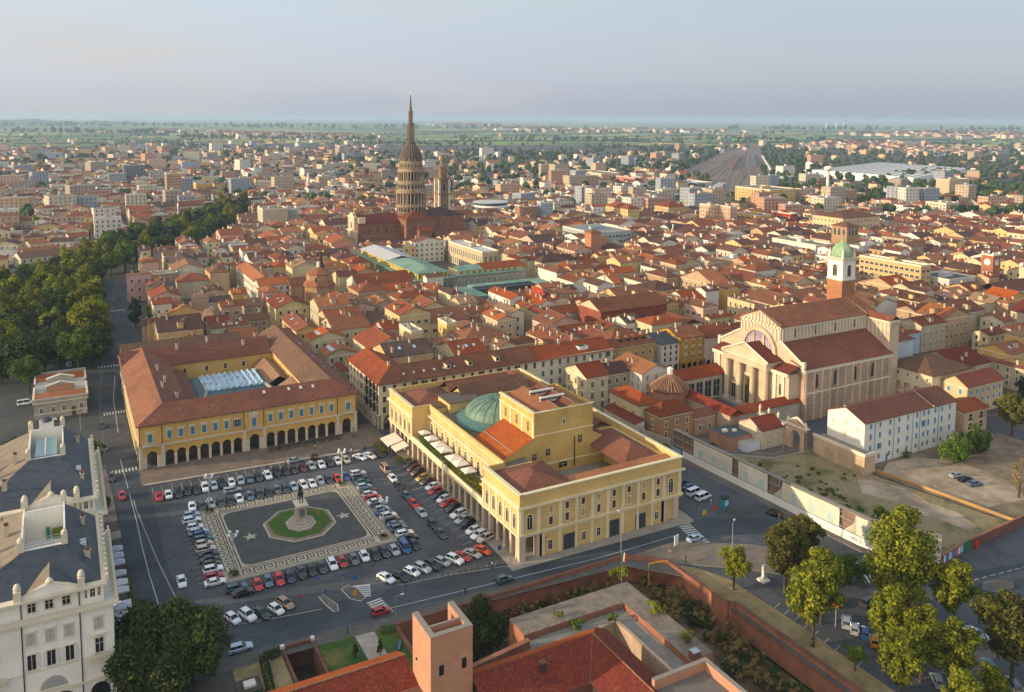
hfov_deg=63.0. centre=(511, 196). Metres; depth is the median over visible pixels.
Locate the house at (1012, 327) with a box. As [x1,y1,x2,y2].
[1002,322,1023,331]
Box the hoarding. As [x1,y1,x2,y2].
[671,428,942,563]
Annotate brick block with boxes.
[498,208,514,216]
[514,203,536,218]
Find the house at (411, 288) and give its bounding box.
[397,284,418,292]
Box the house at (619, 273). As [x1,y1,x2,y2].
[596,266,636,279]
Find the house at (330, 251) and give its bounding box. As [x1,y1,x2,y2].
[321,246,350,260]
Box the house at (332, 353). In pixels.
[318,339,356,369]
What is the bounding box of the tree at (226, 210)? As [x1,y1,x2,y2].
[218,205,235,222]
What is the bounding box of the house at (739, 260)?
[732,250,759,265]
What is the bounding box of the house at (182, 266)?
[168,257,203,275]
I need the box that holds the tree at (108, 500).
[106,495,110,507]
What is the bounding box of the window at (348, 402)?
[345,400,351,411]
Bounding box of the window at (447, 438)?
[446,436,449,446]
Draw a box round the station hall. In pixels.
[683,180,712,186]
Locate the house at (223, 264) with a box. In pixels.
[214,259,228,268]
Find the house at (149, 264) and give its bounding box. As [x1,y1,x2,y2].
[140,256,158,271]
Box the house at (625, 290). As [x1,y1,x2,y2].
[598,284,649,296]
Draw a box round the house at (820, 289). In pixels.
[804,284,824,290]
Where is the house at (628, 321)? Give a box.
[612,312,639,330]
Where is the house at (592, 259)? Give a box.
[575,255,598,265]
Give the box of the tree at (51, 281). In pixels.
[34,274,65,300]
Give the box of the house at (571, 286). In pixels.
[562,282,577,290]
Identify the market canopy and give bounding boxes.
[110,530,121,543]
[112,545,123,557]
[113,551,124,564]
[114,558,125,568]
[114,599,131,622]
[114,610,128,626]
[115,569,126,576]
[116,578,128,586]
[117,585,129,596]
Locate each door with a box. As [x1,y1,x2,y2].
[72,406,75,414]
[743,371,749,402]
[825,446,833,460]
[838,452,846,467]
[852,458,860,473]
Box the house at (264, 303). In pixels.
[262,294,276,311]
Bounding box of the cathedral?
[711,295,915,421]
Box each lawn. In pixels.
[233,629,412,691]
[269,508,330,537]
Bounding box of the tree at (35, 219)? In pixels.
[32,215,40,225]
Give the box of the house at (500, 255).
[499,249,506,260]
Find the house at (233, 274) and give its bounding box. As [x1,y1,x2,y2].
[228,259,244,286]
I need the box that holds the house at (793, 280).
[774,272,812,288]
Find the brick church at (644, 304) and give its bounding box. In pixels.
[577,291,668,322]
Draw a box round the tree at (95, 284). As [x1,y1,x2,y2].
[77,275,105,301]
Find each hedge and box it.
[122,564,134,607]
[256,646,280,691]
[374,441,387,453]
[379,624,397,634]
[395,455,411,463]
[420,439,445,460]
[444,459,481,494]
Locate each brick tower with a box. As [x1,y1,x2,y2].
[412,601,472,691]
[831,221,858,244]
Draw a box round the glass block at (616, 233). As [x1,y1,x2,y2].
[562,223,630,242]
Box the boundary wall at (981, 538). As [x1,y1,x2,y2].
[941,514,1023,563]
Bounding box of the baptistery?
[649,366,690,402]
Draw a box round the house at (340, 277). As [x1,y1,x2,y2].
[332,267,357,292]
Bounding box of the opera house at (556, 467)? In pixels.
[387,368,685,561]
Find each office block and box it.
[737,211,771,219]
[772,210,797,221]
[859,254,930,284]
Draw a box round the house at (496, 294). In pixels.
[487,282,526,306]
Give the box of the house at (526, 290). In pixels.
[522,285,529,292]
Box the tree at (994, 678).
[974,660,1011,691]
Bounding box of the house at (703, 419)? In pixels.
[693,405,716,434]
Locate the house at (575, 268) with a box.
[564,262,594,273]
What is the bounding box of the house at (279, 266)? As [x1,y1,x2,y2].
[269,259,285,273]
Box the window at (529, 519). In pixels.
[526,514,532,531]
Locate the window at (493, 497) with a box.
[491,495,494,511]
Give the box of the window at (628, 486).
[627,484,631,493]
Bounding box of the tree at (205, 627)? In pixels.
[155,595,234,684]
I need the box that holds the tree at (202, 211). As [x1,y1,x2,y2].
[191,207,206,220]
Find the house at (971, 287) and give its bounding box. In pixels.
[945,279,986,293]
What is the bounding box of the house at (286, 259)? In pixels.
[283,253,306,262]
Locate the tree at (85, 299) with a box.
[65,296,89,326]
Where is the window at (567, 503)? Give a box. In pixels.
[565,500,569,509]
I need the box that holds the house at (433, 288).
[421,280,443,299]
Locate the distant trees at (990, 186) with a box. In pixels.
[0,120,1023,215]
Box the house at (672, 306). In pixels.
[663,295,679,314]
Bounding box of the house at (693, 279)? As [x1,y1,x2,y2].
[680,267,729,289]
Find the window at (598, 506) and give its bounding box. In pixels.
[596,503,601,512]
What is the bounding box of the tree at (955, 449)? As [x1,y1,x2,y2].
[937,431,973,462]
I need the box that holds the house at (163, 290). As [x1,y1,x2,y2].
[147,284,181,303]
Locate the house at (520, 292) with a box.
[510,288,525,295]
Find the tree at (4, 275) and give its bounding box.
[0,266,8,282]
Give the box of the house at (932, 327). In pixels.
[899,311,946,352]
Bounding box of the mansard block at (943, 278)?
[930,270,975,287]
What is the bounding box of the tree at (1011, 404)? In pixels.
[993,391,1023,436]
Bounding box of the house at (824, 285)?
[818,281,826,289]
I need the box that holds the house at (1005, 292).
[985,286,1023,300]
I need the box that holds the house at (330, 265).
[323,260,348,270]
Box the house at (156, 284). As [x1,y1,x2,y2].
[148,281,175,289]
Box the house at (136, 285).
[125,268,151,301]
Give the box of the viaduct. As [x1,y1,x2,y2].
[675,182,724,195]
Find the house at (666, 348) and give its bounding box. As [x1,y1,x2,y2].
[644,329,680,369]
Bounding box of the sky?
[0,0,1023,123]
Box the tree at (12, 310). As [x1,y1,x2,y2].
[4,308,23,327]
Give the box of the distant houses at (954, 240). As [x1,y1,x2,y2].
[0,122,1023,280]
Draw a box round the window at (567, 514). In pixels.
[564,511,569,520]
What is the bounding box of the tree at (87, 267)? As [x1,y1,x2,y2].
[70,262,92,283]
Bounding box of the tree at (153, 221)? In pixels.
[145,218,156,231]
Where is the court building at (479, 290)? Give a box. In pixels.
[454,278,548,299]
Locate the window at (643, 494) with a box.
[641,491,645,500]
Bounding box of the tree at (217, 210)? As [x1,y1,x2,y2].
[206,204,220,215]
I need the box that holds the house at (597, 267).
[594,264,619,271]
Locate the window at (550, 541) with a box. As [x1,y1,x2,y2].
[547,538,553,550]
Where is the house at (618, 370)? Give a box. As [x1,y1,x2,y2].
[602,357,629,403]
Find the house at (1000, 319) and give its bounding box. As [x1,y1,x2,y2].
[979,310,1014,329]
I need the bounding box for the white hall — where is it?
[448,240,498,265]
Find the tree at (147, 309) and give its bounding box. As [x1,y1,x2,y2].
[145,305,151,314]
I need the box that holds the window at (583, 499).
[581,496,585,504]
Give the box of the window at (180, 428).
[177,425,184,436]
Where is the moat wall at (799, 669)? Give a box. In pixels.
[394,554,865,691]
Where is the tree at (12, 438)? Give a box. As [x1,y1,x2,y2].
[0,436,16,445]
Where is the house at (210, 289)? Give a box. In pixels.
[200,281,224,295]
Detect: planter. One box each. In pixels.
[204,507,214,514]
[227,569,240,578]
[337,479,347,486]
[378,533,390,540]
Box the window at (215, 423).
[211,420,218,431]
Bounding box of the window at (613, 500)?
[611,499,616,508]
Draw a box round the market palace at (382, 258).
[356,245,526,287]
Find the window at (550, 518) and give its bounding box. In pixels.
[548,515,553,525]
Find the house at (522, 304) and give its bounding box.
[515,294,538,332]
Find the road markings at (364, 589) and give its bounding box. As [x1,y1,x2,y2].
[98,309,1023,626]
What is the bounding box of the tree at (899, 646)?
[876,626,926,691]
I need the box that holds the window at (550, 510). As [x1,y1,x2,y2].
[548,504,553,513]
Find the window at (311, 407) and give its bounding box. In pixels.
[308,405,314,415]
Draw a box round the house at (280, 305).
[265,290,309,326]
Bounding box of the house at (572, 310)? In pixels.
[542,300,578,319]
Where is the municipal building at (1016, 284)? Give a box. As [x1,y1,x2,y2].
[982,278,1023,292]
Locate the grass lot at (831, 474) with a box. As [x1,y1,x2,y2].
[737,451,1006,553]
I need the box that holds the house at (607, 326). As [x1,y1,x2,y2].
[593,316,623,331]
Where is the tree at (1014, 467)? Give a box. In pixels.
[1011,457,1023,497]
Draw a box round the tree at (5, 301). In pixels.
[0,292,22,314]
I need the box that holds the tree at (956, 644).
[926,615,987,691]
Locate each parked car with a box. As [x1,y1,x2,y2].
[98,422,104,428]
[101,443,108,451]
[107,471,115,481]
[118,490,126,499]
[155,491,163,501]
[164,489,172,499]
[174,487,182,497]
[176,574,186,588]
[181,515,201,524]
[182,510,199,516]
[183,485,191,495]
[186,522,203,530]
[188,501,196,510]
[188,527,208,536]
[191,485,200,494]
[192,530,209,537]
[192,534,213,543]
[194,538,212,547]
[195,544,216,553]
[198,500,206,510]
[198,549,219,558]
[199,554,220,564]
[201,481,207,491]
[202,559,220,567]
[202,563,223,574]
[203,577,226,587]
[204,571,223,580]
[205,497,215,507]
[210,480,217,489]
[216,497,226,507]
[217,477,226,488]
[223,486,241,493]
[224,610,241,625]
[225,496,234,505]
[225,582,247,593]
[227,477,235,485]
[227,641,253,655]
[231,587,254,598]
[234,493,243,502]
[237,475,244,484]
[238,606,256,622]
[244,474,253,482]
[245,490,254,500]
[252,577,263,591]
[252,605,270,619]
[254,472,262,481]
[254,488,264,498]
[262,469,272,479]
[263,573,273,587]
[264,487,272,496]
[267,601,284,615]
[272,466,281,476]
[272,484,281,493]
[273,570,284,585]
[276,595,294,609]
[281,466,289,474]
[281,483,290,493]
[284,569,295,583]
[287,456,302,463]
[289,481,297,490]
[290,464,297,473]
[295,564,307,579]
[298,463,306,471]
[298,479,308,489]
[305,562,316,575]
[307,460,316,469]
[307,479,317,487]
[310,454,317,459]
[315,475,324,484]
[315,560,327,573]
[316,460,325,468]
[323,475,333,483]
[324,458,334,466]
[326,556,338,570]
[333,456,340,464]
[333,473,341,482]
[336,555,347,567]
[341,471,350,480]
[342,455,350,463]
[348,552,359,564]
[349,469,366,475]
[351,473,367,480]
[352,453,366,460]
[354,478,370,485]
[356,482,371,489]
[358,486,376,493]
[359,549,369,561]
[362,452,376,459]
[362,490,377,497]
[364,493,382,500]
[366,497,384,505]
[369,547,380,560]
[371,450,384,457]
[371,501,386,508]
[371,605,391,617]
[373,504,388,511]
[374,508,392,516]
[376,571,395,583]
[378,544,390,557]
[379,511,397,520]
[382,515,401,523]
[385,520,404,528]
[388,473,397,482]
[388,543,400,555]
[389,523,407,532]
[391,569,409,582]
[393,480,403,489]
[394,528,414,537]
[400,533,418,540]
[401,490,412,499]
[402,459,417,468]
[403,565,420,577]
[406,463,420,471]
[408,498,419,508]
[408,538,420,550]
[410,466,425,475]
[413,560,431,573]
[415,472,428,481]
[415,507,427,517]
[419,476,435,485]
[424,481,440,490]
[424,557,441,571]
[427,486,442,494]
[427,518,438,528]
[431,490,447,499]
[434,527,447,538]
[434,555,450,566]
[436,493,450,502]
[439,498,455,507]
[445,501,461,512]
[445,552,464,565]
[449,507,466,518]
[454,514,471,523]
[454,550,471,561]
[458,516,475,528]
[463,547,481,558]
[465,524,480,534]
[470,527,487,539]
[473,544,491,555]
[476,531,493,543]
[495,574,513,584]
[681,479,688,486]
[681,483,695,490]
[686,533,703,542]
[766,508,785,518]
[841,614,852,629]
[850,622,860,635]
[858,595,872,608]
[860,625,870,639]
[870,633,880,648]
[929,672,944,688]
[948,471,965,478]
[957,476,974,482]
[962,625,989,641]
[966,480,983,486]
[980,657,995,665]
[1004,675,1023,691]
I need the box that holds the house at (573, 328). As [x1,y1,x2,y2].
[553,321,598,336]
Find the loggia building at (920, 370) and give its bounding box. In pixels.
[896,353,974,392]
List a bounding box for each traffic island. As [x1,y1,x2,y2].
[319,595,337,610]
[342,584,364,600]
[982,579,1013,591]
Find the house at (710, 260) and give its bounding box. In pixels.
[704,254,723,266]
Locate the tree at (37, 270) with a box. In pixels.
[34,266,59,276]
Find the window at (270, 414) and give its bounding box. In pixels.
[267,411,273,421]
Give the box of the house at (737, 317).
[733,308,749,321]
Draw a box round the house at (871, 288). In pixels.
[860,284,877,293]
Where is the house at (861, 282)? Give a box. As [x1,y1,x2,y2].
[857,274,880,284]
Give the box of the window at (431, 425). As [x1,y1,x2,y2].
[430,423,432,435]
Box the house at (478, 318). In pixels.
[470,312,482,324]
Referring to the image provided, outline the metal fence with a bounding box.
[729,446,812,458]
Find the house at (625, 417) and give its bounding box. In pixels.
[602,403,645,431]
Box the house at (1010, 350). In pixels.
[977,332,1023,364]
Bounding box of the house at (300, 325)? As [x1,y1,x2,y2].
[280,311,318,342]
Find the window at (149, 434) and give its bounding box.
[146,431,153,444]
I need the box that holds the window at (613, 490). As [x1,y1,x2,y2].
[612,488,616,496]
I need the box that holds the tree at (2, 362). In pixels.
[0,340,12,383]
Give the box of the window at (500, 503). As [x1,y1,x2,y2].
[498,500,501,517]
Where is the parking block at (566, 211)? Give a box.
[555,209,592,214]
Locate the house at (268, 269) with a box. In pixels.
[258,258,273,274]
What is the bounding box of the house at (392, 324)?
[373,318,398,334]
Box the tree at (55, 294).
[40,285,76,310]
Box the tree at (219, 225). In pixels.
[217,220,221,228]
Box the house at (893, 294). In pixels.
[874,286,904,300]
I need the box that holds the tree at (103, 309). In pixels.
[95,301,113,331]
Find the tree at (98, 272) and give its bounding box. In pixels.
[74,258,105,278]
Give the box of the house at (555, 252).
[551,250,564,253]
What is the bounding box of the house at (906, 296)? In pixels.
[897,290,937,304]
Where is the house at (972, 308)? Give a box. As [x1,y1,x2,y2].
[937,296,985,340]
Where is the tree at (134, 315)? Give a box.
[127,298,142,327]
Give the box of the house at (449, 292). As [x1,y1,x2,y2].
[438,286,463,305]
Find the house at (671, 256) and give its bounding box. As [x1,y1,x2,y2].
[657,253,685,258]
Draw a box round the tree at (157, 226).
[148,222,163,234]
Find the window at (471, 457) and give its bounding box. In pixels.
[470,456,473,467]
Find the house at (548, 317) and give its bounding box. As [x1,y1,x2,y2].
[531,309,582,327]
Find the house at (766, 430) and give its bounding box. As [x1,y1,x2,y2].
[738,412,784,449]
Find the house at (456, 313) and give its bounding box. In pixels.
[423,305,467,343]
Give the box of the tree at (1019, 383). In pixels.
[1014,376,1023,397]
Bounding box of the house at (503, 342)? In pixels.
[487,329,517,350]
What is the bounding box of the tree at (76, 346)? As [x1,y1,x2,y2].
[53,327,103,367]
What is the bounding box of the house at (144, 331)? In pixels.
[141,310,157,341]
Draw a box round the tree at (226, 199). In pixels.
[222,195,231,202]
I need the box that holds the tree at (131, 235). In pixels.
[126,227,137,243]
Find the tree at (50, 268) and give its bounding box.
[36,260,57,277]
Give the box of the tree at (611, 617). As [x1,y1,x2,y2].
[607,612,617,624]
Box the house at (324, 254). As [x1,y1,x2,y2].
[298,247,327,261]
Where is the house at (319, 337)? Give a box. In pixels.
[305,322,344,355]
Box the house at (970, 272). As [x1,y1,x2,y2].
[958,268,978,274]
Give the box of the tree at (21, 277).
[6,271,29,285]
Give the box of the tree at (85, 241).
[79,237,93,248]
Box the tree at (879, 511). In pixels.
[871,506,890,519]
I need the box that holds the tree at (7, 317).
[0,312,22,337]
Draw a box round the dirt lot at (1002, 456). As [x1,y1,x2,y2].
[872,433,1023,520]
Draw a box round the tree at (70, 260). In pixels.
[58,245,81,271]
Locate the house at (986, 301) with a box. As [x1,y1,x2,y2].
[969,291,1002,312]
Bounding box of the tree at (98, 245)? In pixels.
[89,238,112,258]
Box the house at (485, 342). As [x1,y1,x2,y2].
[475,335,488,350]
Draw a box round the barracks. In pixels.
[183,176,227,188]
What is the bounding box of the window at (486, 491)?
[485,489,488,505]
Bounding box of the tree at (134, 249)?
[122,244,136,265]
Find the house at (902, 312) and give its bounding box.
[896,299,933,318]
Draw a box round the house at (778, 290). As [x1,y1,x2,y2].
[762,288,781,292]
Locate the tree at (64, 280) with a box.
[56,272,73,288]
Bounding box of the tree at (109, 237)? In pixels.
[100,230,121,247]
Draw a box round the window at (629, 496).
[626,495,631,504]
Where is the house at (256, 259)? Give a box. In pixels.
[249,254,271,264]
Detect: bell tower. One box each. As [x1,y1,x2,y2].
[433,155,450,209]
[826,236,857,298]
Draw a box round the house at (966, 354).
[913,345,991,369]
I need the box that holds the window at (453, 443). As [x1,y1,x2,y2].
[452,441,454,453]
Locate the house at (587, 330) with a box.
[573,324,604,338]
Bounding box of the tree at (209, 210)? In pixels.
[207,208,215,215]
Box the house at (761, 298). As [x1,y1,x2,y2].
[744,288,798,309]
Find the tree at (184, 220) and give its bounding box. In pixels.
[178,215,193,230]
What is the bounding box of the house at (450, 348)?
[437,336,487,357]
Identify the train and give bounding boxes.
[762,155,770,169]
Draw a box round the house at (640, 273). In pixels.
[636,269,644,276]
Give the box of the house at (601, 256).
[593,250,607,264]
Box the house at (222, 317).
[204,309,229,334]
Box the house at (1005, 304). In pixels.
[995,296,1019,312]
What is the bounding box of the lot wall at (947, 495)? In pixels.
[875,469,1013,519]
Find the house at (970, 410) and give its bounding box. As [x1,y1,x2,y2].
[955,396,989,434]
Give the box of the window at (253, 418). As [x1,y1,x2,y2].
[250,415,257,427]
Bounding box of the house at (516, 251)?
[502,246,531,260]
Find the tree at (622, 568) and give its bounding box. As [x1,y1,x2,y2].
[608,565,628,579]
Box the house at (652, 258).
[637,249,665,264]
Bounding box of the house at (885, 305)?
[854,289,897,315]
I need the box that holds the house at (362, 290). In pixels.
[347,280,386,297]
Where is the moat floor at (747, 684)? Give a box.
[475,580,809,691]
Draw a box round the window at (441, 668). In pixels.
[439,665,443,675]
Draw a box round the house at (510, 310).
[493,299,524,335]
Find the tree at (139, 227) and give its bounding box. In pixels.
[127,222,147,236]
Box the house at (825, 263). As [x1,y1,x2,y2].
[809,262,827,265]
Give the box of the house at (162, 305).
[150,292,172,315]
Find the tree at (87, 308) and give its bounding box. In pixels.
[66,295,103,331]
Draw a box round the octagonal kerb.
[263,506,336,542]
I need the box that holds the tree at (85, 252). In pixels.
[76,244,94,264]
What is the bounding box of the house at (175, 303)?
[149,298,183,312]
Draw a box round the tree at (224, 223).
[211,213,231,228]
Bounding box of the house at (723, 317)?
[704,309,734,324]
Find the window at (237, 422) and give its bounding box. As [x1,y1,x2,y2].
[233,418,241,427]
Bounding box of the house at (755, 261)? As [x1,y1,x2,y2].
[744,258,775,265]
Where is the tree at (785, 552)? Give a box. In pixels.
[763,519,810,591]
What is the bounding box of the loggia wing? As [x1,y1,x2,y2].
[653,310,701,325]
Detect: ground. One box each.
[0,119,1023,691]
[0,264,113,462]
[7,144,1023,691]
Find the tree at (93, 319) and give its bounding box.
[67,313,110,349]
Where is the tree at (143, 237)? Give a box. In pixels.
[132,231,154,248]
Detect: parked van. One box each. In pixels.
[17,398,32,405]
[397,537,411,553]
[686,486,702,496]
[694,490,711,501]
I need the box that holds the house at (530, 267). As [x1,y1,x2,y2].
[523,250,540,278]
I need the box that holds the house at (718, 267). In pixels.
[695,264,724,271]
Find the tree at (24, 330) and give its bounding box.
[6,325,34,341]
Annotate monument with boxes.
[285,485,315,531]
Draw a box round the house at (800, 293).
[780,285,825,300]
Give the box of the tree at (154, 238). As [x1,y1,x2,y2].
[148,236,158,249]
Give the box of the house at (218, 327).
[208,316,250,333]
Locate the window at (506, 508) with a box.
[505,506,508,523]
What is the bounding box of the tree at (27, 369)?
[8,355,48,393]
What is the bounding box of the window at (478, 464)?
[476,461,479,477]
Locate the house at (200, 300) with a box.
[189,289,209,309]
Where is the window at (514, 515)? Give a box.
[512,513,515,529]
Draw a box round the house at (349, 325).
[320,311,370,347]
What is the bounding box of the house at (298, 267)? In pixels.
[285,255,316,279]
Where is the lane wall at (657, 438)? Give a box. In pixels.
[640,428,670,448]
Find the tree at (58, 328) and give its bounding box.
[41,319,73,361]
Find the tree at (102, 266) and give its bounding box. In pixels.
[92,257,109,277]
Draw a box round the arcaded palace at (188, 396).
[117,324,358,469]
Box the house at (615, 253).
[607,250,627,257]
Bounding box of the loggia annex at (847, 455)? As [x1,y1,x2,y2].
[813,433,875,474]
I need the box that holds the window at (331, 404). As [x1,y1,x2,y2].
[328,401,334,411]
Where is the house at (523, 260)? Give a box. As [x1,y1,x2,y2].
[506,253,526,268]
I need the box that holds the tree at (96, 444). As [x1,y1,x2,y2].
[93,440,105,455]
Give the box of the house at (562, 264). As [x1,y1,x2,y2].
[556,260,571,267]
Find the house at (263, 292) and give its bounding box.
[256,286,281,311]
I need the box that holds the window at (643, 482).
[641,481,646,489]
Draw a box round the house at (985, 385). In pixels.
[941,366,1005,409]
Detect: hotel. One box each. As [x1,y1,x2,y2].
[605,202,639,218]
[654,201,684,212]
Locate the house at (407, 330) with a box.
[399,322,422,338]
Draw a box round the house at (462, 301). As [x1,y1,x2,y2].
[449,291,478,307]
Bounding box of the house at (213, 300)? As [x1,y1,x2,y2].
[208,289,231,308]
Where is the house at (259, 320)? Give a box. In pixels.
[238,307,269,330]
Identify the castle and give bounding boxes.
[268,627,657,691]
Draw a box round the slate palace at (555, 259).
[533,253,577,277]
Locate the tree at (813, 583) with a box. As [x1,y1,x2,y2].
[783,560,846,646]
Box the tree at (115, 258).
[101,251,122,276]
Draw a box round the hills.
[0,118,397,124]
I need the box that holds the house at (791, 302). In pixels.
[774,297,801,306]
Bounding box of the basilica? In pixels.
[346,91,464,243]
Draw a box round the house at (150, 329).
[146,313,160,340]
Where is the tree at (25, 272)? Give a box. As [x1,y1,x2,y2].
[9,267,35,277]
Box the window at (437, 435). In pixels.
[435,427,438,441]
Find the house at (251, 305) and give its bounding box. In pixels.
[241,295,262,313]
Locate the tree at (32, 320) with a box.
[19,299,66,332]
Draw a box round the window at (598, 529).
[596,526,601,536]
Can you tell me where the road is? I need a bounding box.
[96,397,1023,691]
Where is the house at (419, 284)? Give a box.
[417,281,429,289]
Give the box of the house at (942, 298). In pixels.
[934,293,952,301]
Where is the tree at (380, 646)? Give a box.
[376,638,382,654]
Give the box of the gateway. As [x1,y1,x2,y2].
[757,404,809,452]
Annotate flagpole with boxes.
[621,551,625,609]
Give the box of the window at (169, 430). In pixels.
[165,427,172,438]
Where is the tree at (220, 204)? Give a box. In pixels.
[213,201,224,217]
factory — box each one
[582,169,619,176]
[616,175,643,180]
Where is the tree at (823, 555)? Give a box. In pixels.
[800,546,846,624]
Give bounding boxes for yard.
[671,432,812,459]
[687,140,775,193]
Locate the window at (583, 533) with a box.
[581,530,586,540]
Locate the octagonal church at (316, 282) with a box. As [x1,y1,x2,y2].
[286,261,335,309]
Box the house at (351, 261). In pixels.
[340,255,370,267]
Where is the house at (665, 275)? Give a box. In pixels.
[645,267,679,286]
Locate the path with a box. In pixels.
[355,632,386,659]
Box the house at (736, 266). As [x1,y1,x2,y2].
[725,263,741,268]
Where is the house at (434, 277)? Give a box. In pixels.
[422,267,443,285]
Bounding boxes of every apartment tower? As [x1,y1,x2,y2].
[122,163,145,181]
[164,171,181,189]
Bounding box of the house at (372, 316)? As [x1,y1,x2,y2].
[363,308,387,322]
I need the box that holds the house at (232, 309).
[217,296,242,320]
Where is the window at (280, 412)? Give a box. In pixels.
[278,410,283,420]
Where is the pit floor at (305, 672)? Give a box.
[293,663,316,681]
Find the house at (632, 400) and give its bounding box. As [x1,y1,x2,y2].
[608,385,659,429]
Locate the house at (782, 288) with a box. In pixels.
[765,284,794,291]
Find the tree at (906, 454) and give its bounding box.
[902,450,911,458]
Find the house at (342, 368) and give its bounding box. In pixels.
[333,358,348,382]
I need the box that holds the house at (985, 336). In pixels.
[970,325,1006,351]
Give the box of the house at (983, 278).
[975,269,999,286]
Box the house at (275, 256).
[268,252,288,261]
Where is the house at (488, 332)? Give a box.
[449,323,507,340]
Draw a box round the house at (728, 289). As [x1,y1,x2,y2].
[715,282,740,313]
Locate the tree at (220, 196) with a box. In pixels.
[215,193,225,202]
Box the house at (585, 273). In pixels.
[575,269,599,278]
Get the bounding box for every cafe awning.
[380,432,402,446]
[391,441,408,455]
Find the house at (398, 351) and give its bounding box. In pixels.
[372,336,434,363]
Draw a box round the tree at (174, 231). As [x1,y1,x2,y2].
[167,225,180,236]
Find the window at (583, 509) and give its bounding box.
[580,506,585,516]
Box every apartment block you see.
[257,205,287,222]
[288,206,297,219]
[346,332,613,429]
[537,200,552,217]
[699,202,718,218]
[719,204,736,220]
[735,185,795,202]
[812,210,880,229]
[925,200,958,211]
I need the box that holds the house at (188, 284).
[174,272,209,298]
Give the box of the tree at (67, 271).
[59,266,75,277]
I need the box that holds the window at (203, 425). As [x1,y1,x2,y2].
[200,422,207,432]
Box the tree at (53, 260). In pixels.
[43,255,63,275]
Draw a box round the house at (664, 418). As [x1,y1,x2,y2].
[644,398,694,439]
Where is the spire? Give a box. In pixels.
[318,250,324,268]
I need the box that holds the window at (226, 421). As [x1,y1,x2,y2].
[223,418,229,429]
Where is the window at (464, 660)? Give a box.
[462,657,466,667]
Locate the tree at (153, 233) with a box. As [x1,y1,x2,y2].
[148,229,160,237]
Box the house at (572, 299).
[569,293,586,303]
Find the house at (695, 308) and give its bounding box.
[683,293,718,324]
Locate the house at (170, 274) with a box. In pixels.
[149,268,177,284]
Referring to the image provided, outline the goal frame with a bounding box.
[648,560,667,582]
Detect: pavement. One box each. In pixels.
[102,469,132,691]
[139,423,383,485]
[195,559,683,679]
[390,435,693,570]
[634,541,809,573]
[682,458,875,555]
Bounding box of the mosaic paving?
[201,481,392,580]
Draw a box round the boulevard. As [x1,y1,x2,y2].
[100,283,136,470]
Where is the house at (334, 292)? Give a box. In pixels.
[323,290,343,295]
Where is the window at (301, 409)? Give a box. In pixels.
[298,406,304,416]
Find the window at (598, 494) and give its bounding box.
[596,492,601,500]
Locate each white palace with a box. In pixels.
[0,416,107,532]
[0,489,118,691]
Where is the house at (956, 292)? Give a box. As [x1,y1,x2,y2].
[934,285,970,298]
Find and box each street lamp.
[203,473,213,510]
[227,530,238,571]
[337,448,345,481]
[379,496,387,534]
[395,593,403,621]
[617,509,621,552]
[835,508,842,555]
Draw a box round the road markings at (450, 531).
[152,457,861,665]
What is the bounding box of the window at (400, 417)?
[399,414,401,426]
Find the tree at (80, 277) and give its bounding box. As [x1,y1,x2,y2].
[66,270,93,301]
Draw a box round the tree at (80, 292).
[64,286,93,309]
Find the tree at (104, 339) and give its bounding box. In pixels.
[71,323,114,364]
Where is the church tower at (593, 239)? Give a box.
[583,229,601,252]
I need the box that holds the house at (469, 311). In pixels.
[461,303,486,319]
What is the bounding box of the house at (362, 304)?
[348,296,375,311]
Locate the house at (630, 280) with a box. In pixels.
[623,273,648,285]
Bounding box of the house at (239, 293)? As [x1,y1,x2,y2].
[228,284,247,299]
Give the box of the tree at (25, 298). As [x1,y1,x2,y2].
[11,283,41,325]
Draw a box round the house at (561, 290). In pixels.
[545,283,579,297]
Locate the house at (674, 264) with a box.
[660,258,685,270]
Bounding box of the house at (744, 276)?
[719,267,765,285]
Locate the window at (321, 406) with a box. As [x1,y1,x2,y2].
[318,403,324,413]
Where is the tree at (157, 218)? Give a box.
[155,216,162,223]
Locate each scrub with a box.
[495,575,804,691]
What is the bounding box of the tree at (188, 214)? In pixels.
[184,210,193,222]
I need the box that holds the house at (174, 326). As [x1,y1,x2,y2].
[152,312,203,340]
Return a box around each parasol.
[418,430,430,438]
[424,435,438,442]
[430,441,446,447]
[436,446,452,453]
[445,453,462,461]
[451,459,469,466]
[460,466,476,473]
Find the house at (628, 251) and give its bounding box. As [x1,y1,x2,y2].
[619,246,639,254]
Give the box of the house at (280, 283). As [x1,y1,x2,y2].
[253,274,289,297]
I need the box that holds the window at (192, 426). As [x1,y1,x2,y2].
[189,424,195,434]
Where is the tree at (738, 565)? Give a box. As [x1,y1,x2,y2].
[718,544,753,590]
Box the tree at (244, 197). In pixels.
[235,194,248,203]
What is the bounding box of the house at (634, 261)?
[605,254,643,272]
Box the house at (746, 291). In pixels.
[740,287,756,296]
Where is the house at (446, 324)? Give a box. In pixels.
[438,315,456,336]
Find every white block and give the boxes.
[772,236,832,253]
[826,385,957,462]
[849,241,883,252]
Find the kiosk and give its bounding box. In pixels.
[719,488,729,508]
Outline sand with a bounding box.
[857,457,1023,531]
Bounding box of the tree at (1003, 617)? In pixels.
[968,587,1023,678]
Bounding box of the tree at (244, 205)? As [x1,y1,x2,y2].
[239,200,247,210]
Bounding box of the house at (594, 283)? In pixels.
[582,276,613,292]
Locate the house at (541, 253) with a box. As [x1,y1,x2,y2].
[531,250,552,255]
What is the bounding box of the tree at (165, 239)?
[152,233,176,247]
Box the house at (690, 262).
[672,255,700,269]
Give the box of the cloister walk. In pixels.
[673,362,801,427]
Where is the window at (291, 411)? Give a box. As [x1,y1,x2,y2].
[288,408,294,418]
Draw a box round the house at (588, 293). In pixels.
[580,286,602,297]
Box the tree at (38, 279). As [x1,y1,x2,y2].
[22,269,47,296]
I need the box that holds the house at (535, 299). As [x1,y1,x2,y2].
[524,288,555,307]

